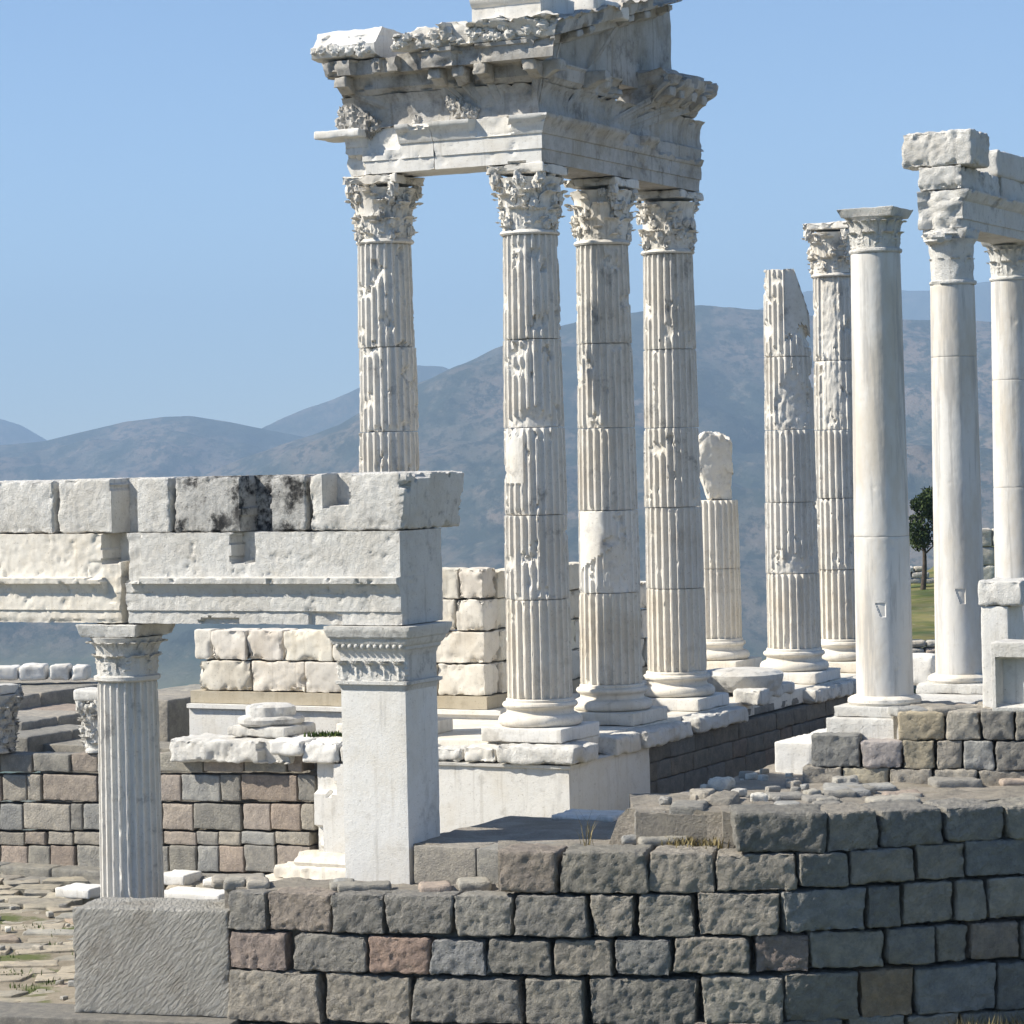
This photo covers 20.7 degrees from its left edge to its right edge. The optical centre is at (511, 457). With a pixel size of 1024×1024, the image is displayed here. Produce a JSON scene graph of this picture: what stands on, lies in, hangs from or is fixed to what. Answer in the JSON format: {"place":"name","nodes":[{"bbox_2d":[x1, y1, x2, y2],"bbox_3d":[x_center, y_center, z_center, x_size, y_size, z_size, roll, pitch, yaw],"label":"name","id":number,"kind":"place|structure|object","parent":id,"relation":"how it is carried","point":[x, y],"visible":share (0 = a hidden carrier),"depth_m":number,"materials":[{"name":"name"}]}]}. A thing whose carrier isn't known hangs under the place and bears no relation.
{"place":"outdoors","nodes":[
{"label":"outdoors","id":0,"kind":"place"},
{"bbox_2d":[0,876,212,1003],"bbox_3d":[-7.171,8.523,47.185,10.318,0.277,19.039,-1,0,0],"label":"court paving","id":1,"kind":"structure","parent":0,"point":[28,895],"depth_m":49.93,"materials":[{"name":"stone"}]},
{"bbox_2d":[0,908,72,993],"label":"grass","id":2,"kind":"structure","parent":1,"relation":"on","point":[14,985],"depth_m":45.61,"materials":[{"name":"green plant"}]},
{"bbox_2d":[55,883,99,898],"bbox_3d":[-8.313,8.377,54.170,0.811,0.210,0.705,-1,0,27],"label":"marble slab","id":3,"kind":"object","parent":1,"relation":"on","point":[79,891],"depth_m":53.90,"materials":[{"name":"white stone"}]},
{"bbox_2d":[0,897,243,1023],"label":"tooled stone block","id":4,"kind":"structure","parent":1,"relation":"on","point":[155,960],"depth_m":41.20,"materials":[{"name":"grey stone"}]},
{"bbox_2d":[76,622,174,897],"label":"stoa column","id":5,"kind":"structure","parent":4,"relation":"on","point":[127,676],"depth_m":44.18,"materials":[{"name":"stone"}]},
{"bbox_2d":[164,869,201,885],"bbox_3d":[-6.604,8.330,55.561,0.690,0.231,0.705,-1,0,27],"label":"marble slab","id":6,"kind":"object","parent":1,"relation":"on","point":[181,877],"depth_m":55.28,"materials":[{"name":"white stone"}]},
{"bbox_2d":[164,886,224,899],"bbox_3d":[-5.981,8.330,53.365,1.416,0.190,0.708,-1,0,27],"label":"marble slab","id":7,"kind":"object","parent":1,"relation":"on","point":[191,892],"depth_m":53.16,"materials":[{"name":"white stone"}]},
{"bbox_2d":[203,877,275,885],"bbox_3d":[-5.155,8.318,54.844,1.745,0.171,0.705,-1,0,27],"label":"marble slab","id":8,"kind":"object","parent":1,"relation":"on","point":[207,881],"depth_m":54.88,"materials":[{"name":"white stone"}]},
{"bbox_2d":[0,769,860,999],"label":"loose rubble","id":9,"kind":"object","parent":1,"relation":"on","point":[713,785],"visible":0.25,"depth_m":42.23,"materials":[{"name":"stone"}]},
{"bbox_2d":[0,281,994,829],"bbox_3d":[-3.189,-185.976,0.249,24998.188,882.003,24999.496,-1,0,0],"label":"terrain","id":10,"kind":"structure","parent":0,"point":[460,409],"depth_m":4427.01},
{"bbox_2d":[0,672,856,883],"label":"temple podium","id":11,"kind":"object","parent":10,"relation":"on","point":[271,808],"visible":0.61,"depth_m":55.90,"materials":[{"name":"stone"}]},
{"bbox_2d":[0,683,24,753],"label":"broken capital","id":12,"kind":"object","parent":11,"relation":"on","point":[11,696],"visible":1,"depth_m":58.25,"materials":[{"name":"stone"}]},
{"bbox_2d":[15,724,81,751],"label":"foundation slab","id":13,"kind":"structure","parent":11,"relation":"on","point":[33,740],"depth_m":60.63,"materials":[{"name":"stone"}]},
{"bbox_2d":[0,677,97,709],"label":"foundation slab","id":14,"kind":"structure","parent":11,"relation":"on","point":[48,691],"depth_m":66.48,"materials":[{"name":"stone"}]},
{"bbox_2d":[0,665,19,680],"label":"marble block","id":15,"kind":"object","parent":14,"relation":"on","point":[9,672],"depth_m":67.77,"materials":[{"name":"white stone"}]},
{"bbox_2d":[19,663,48,680],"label":"marble block","id":16,"kind":"object","parent":14,"relation":"on","point":[33,671],"depth_m":67.77,"materials":[{"name":"white stone"}]},
{"bbox_2d":[50,663,71,679],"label":"marble block","id":17,"kind":"object","parent":14,"relation":"on","point":[61,671],"depth_m":67.78,"materials":[{"name":"white stone"}]},
{"bbox_2d":[72,664,90,680],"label":"marble block","id":18,"kind":"object","parent":14,"relation":"on","point":[81,671],"depth_m":67.78,"materials":[{"name":"white stone"}]},
{"bbox_2d":[17,703,82,730],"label":"foundation slab","id":19,"kind":"structure","parent":11,"relation":"on","point":[46,715],"depth_m":63.08,"materials":[{"name":"stone"}]},
{"bbox_2d":[73,687,97,752],"bbox_3d":[-8.539,5.382,57.577,0.860,1.320,0.839,-1,0,11],"label":"carved pillar fragment","id":20,"kind":"object","parent":11,"relation":"on","point":[88,713],"visible":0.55,"depth_m":57.33,"materials":[{"name":"stone"}]},
{"bbox_2d":[157,684,200,741],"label":"stone block","id":21,"kind":"structure","parent":11,"relation":"on","point":[173,713],"depth_m":63.78,"materials":[{"name":"stone"}]},
{"bbox_2d":[227,702,315,737],"bbox_3d":[-4.850,5.256,56.363,1.425,0.665,1.354,-1,0,26],"label":"column base fragment","id":22,"kind":"object","parent":11,"relation":"on","point":[273,719],"depth_m":55.93,"materials":[{"name":"stone"}]},
{"bbox_2d":[303,730,341,737],"bbox_3d":[-3.282,4.879,49.641,0.833,0.110,0.456,-1,0,0],"label":"green weed","id":23,"kind":"object","parent":11,"relation":"on","point":[325,734],"visible":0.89,"depth_m":49.57,"materials":[{"name":"green plant"}]},
{"bbox_2d":[337,173,452,736],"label":"marble column","id":24,"kind":"structure","parent":11,"relation":"on","point":[383,206],"depth_m":54.75,"materials":[{"name":"white stone"}]},
{"bbox_2d":[187,562,647,735],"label":"cella wall","id":25,"kind":"structure","parent":11,"relation":"on","point":[296,667],"depth_m":59.78,"materials":[{"name":"beige stone"}]},
{"bbox_2d":[481,161,598,742],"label":"marble column","id":26,"kind":"structure","parent":11,"relation":"on","point":[540,703],"depth_m":53.28,"materials":[{"name":"white stone"}]},
{"bbox_2d":[310,0,717,191],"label":"temple entablature","id":27,"kind":"structure","parent":26,"relation":"on","point":[460,97],"depth_m":54.36,"materials":[{"name":"stone"}]},
{"bbox_2d":[469,0,573,32],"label":"acroterion pedestal","id":28,"kind":"object","parent":27,"relation":"on","point":[481,9],"visible":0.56,"depth_m":52.85,"materials":[{"name":"stone"}]},
{"bbox_2d":[570,0,628,21],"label":"loose marble slab","id":29,"kind":"structure","parent":27,"relation":"on","point":[585,4],"depth_m":54.22,"materials":[{"name":"white stone"}]},
{"bbox_2d":[563,176,667,725],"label":"marble column","id":30,"kind":"structure","parent":11,"relation":"on","point":[612,688],"depth_m":56.23,"materials":[{"name":"white stone"}]},
{"bbox_2d":[634,189,728,710],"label":"marble column","id":31,"kind":"structure","parent":11,"relation":"on","point":[676,676],"depth_m":59.19,"materials":[{"name":"white stone"}]},
{"bbox_2d":[699,431,761,669],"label":"column stump","id":32,"kind":"object","parent":11,"relation":"on","point":[725,642],"visible":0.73,"depth_m":69.44,"materials":[{"name":"beige stone"}]},
{"bbox_2d":[733,688,769,705],"bbox_3d":[5.214,5.192,60.883,0.690,0.385,0.641,-1,0,26],"label":"marble slab","id":33,"kind":"object","parent":11,"relation":"on","point":[753,696],"depth_m":60.65,"materials":[{"name":"white stone"}]},
{"bbox_2d":[728,681,794,697],"bbox_3d":[5.617,5.200,62.928,1.042,0.331,1.702,-1,0,27],"label":"marble slab","id":34,"kind":"object","parent":11,"relation":"on","point":[788,687],"depth_m":62.88,"materials":[{"name":"white stone"}]},
{"bbox_2d":[707,667,783,691],"bbox_3d":[5.143,4.934,62.634,1.888,0.482,1.895,-1,0,0],"label":"fallen drum","id":35,"kind":"object","parent":34,"relation":"on","point":[729,679],"visible":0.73,"depth_m":61.92,"materials":[{"name":"stone"}]},
{"bbox_2d":[760,269,840,683],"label":"marble column","id":36,"kind":"structure","parent":11,"relation":"on","point":[794,652],"depth_m":65.39,"materials":[{"name":"white stone"}]},
{"bbox_2d":[801,221,855,672],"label":"marble column","id":37,"kind":"structure","parent":11,"relation":"on","point":[829,256],"depth_m":68.32,"materials":[{"name":"white stone"}]},
{"bbox_2d":[211,776,1023,1023],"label":"curved stone wall","id":38,"kind":"structure","parent":10,"relation":"on","point":[840,905],"depth_m":39.20,"materials":[{"name":"grey stone"}]},
{"bbox_2d":[577,809,603,845],"bbox_3d":[1.106,5.285,40.095,0.433,0.585,0.549,-1,0,0],"label":"dry weed","id":39,"kind":"object","parent":38,"relation":"on","point":[585,842],"visible":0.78,"depth_m":40.13,"materials":[{"name":"beige plant"}]},
{"bbox_2d":[661,835,729,849],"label":"dry grass","id":40,"kind":"structure","parent":38,"relation":"on","point":[678,842],"depth_m":39.60,"materials":[{"name":"beige plant"}]},
{"bbox_2d":[909,486,933,589],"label":"pine tree","id":41,"kind":"object","parent":10,"relation":"on","point":[920,537],"visible":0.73,"depth_m":109.63,"materials":[{"name":"green plant"}]},
{"bbox_2d":[910,566,933,583],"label":"rubble wall","id":42,"kind":"structure","parent":10,"relation":"on","point":[916,575],"depth_m":111.76,"materials":[{"name":"stone"}]},
{"bbox_2d":[912,639,934,653],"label":"rubble wall","id":43,"kind":"structure","parent":10,"relation":"on","point":[917,644],"depth_m":69.76,"materials":[{"name":"stone"}]},
{"bbox_2d":[934,1009,1023,1023],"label":"dry grass","id":44,"kind":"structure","parent":10,"relation":"on","point":[996,1020],"depth_m":38.98,"materials":[{"name":"plant"}]},
{"bbox_2d":[982,528,994,579],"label":"rubble wall","id":45,"kind":"structure","parent":10,"relation":"on","point":[988,554],"depth_m":91.76,"materials":[{"name":"stone"}]},
{"bbox_2d":[0,0,1023,439],"label":"sky","id":46,"kind":"structure","parent":0,"point":[177,236],"materials":[{"name":"blue"}]},
{"bbox_2d":[413,764,1008,883],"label":"terrace","id":47,"kind":"structure","parent":0,"point":[531,829],"depth_m":42.48,"materials":[{"name":"grey stone"}]},
{"bbox_2d":[324,621,451,884],"bbox_3d":[-1.823,5.231,42.456,1.490,5.431,1.380,-1,0,27],"label":"marble pilaster","id":48,"kind":"object","parent":47,"relation":"on","point":[387,683],"visible":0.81,"depth_m":42.02,"materials":[{"name":"white stone"}]},
{"bbox_2d":[0,528,442,625],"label":"stoa entablature","id":49,"kind":"structure","parent":48,"relation":"on","point":[366,577],"depth_m":43.16,"materials":[{"name":"stone"}]},
{"bbox_2d":[0,479,63,533],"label":"marble block","id":50,"kind":"structure","parent":49,"relation":"on","point":[30,506],"depth_m":44.83,"materials":[{"name":"white stone"}]},
{"bbox_2d":[58,476,191,533],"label":"marble block","id":51,"kind":"structure","parent":49,"relation":"on","point":[120,505],"depth_m":44.24,"materials":[{"name":"white stone"}]},
{"bbox_2d":[175,474,316,532],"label":"marble block","id":52,"kind":"structure","parent":49,"relation":"on","point":[246,503],"depth_m":43.22,"materials":[{"name":"white stone"}]},
{"bbox_2d":[310,471,463,530],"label":"marble block","id":53,"kind":"structure","parent":49,"relation":"on","point":[381,500],"depth_m":42.22,"materials":[{"name":"white stone"}]},
{"bbox_2d":[412,838,557,885],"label":"terrace wall","id":54,"kind":"structure","parent":47,"relation":"on","point":[451,863],"depth_m":41.45,"materials":[{"name":"grey stone"}]},
{"bbox_2d":[552,809,624,821],"bbox_3d":[1.274,5.702,44.599,1.102,0.144,0.814,-1,0,27],"label":"marble slab","id":55,"kind":"object","parent":47,"relation":"on","point":[609,815],"depth_m":44.40,"materials":[{"name":"grey stone"}]},
{"bbox_2d":[775,728,826,773],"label":"marble block","id":56,"kind":"structure","parent":47,"relation":"on","point":[793,755],"depth_m":44.40,"materials":[{"name":"white stone"}]},
{"bbox_2d":[826,693,982,766],"bbox_3d":[8.888,4.479,49.838,1.422,1.091,15.048,-1,0,27],"label":"stoa stylobate","id":57,"kind":"object","parent":47,"relation":"on","point":[873,727],"visible":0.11,"depth_m":43.28,"materials":[{"name":"stone"}]},
{"bbox_2d":[834,206,921,717],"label":"smooth column","id":58,"kind":"structure","parent":57,"relation":"on","point":[884,651],"depth_m":43.46,"materials":[{"name":"beige stone"}]},
{"bbox_2d":[913,653,935,684],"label":"marble block","id":59,"kind":"structure","parent":57,"relation":"on","point":[923,666],"depth_m":49.44,"materials":[{"name":"white stone"}]},
{"bbox_2d":[916,227,983,693],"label":"smooth column","id":60,"kind":"structure","parent":57,"relation":"on","point":[958,544],"depth_m":47.29,"materials":[{"name":"beige stone"}]},
{"bbox_2d":[917,165,1023,243],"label":"architrave","id":61,"kind":"object","parent":60,"relation":"on","point":[990,207],"visible":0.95,"depth_m":47.64,"materials":[{"name":"stone"}]},
{"bbox_2d":[901,128,989,170],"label":"marble block","id":62,"kind":"structure","parent":61,"relation":"on","point":[969,147],"depth_m":47.35,"materials":[{"name":"white stone"}]},
{"bbox_2d":[976,149,1023,183],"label":"marble block","id":63,"kind":"structure","parent":61,"relation":"on","point":[1006,165],"depth_m":49.47,"materials":[{"name":"white stone"}]},
{"bbox_2d":[981,242,1023,619],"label":"smooth column","id":64,"kind":"structure","parent":57,"relation":"on","point":[1006,263],"depth_m":51.11,"materials":[{"name":"beige stone"}]},
{"bbox_2d":[802,701,1023,785],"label":"stone wall","id":65,"kind":"structure","parent":47,"relation":"on","point":[985,744],"depth_m":42.53,"materials":[{"name":"grey stone"}]},
{"bbox_2d":[991,639,1023,711],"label":"marble block","id":66,"kind":"structure","parent":65,"relation":"on","point":[1007,664],"depth_m":40.35,"materials":[{"name":"white stone"}]},
{"bbox_2d":[978,577,1023,707],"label":"marble pier","id":67,"kind":"structure","parent":0,"point":[1001,601],"depth_m":42.74,"materials":[{"name":"white stone"}]}
]}

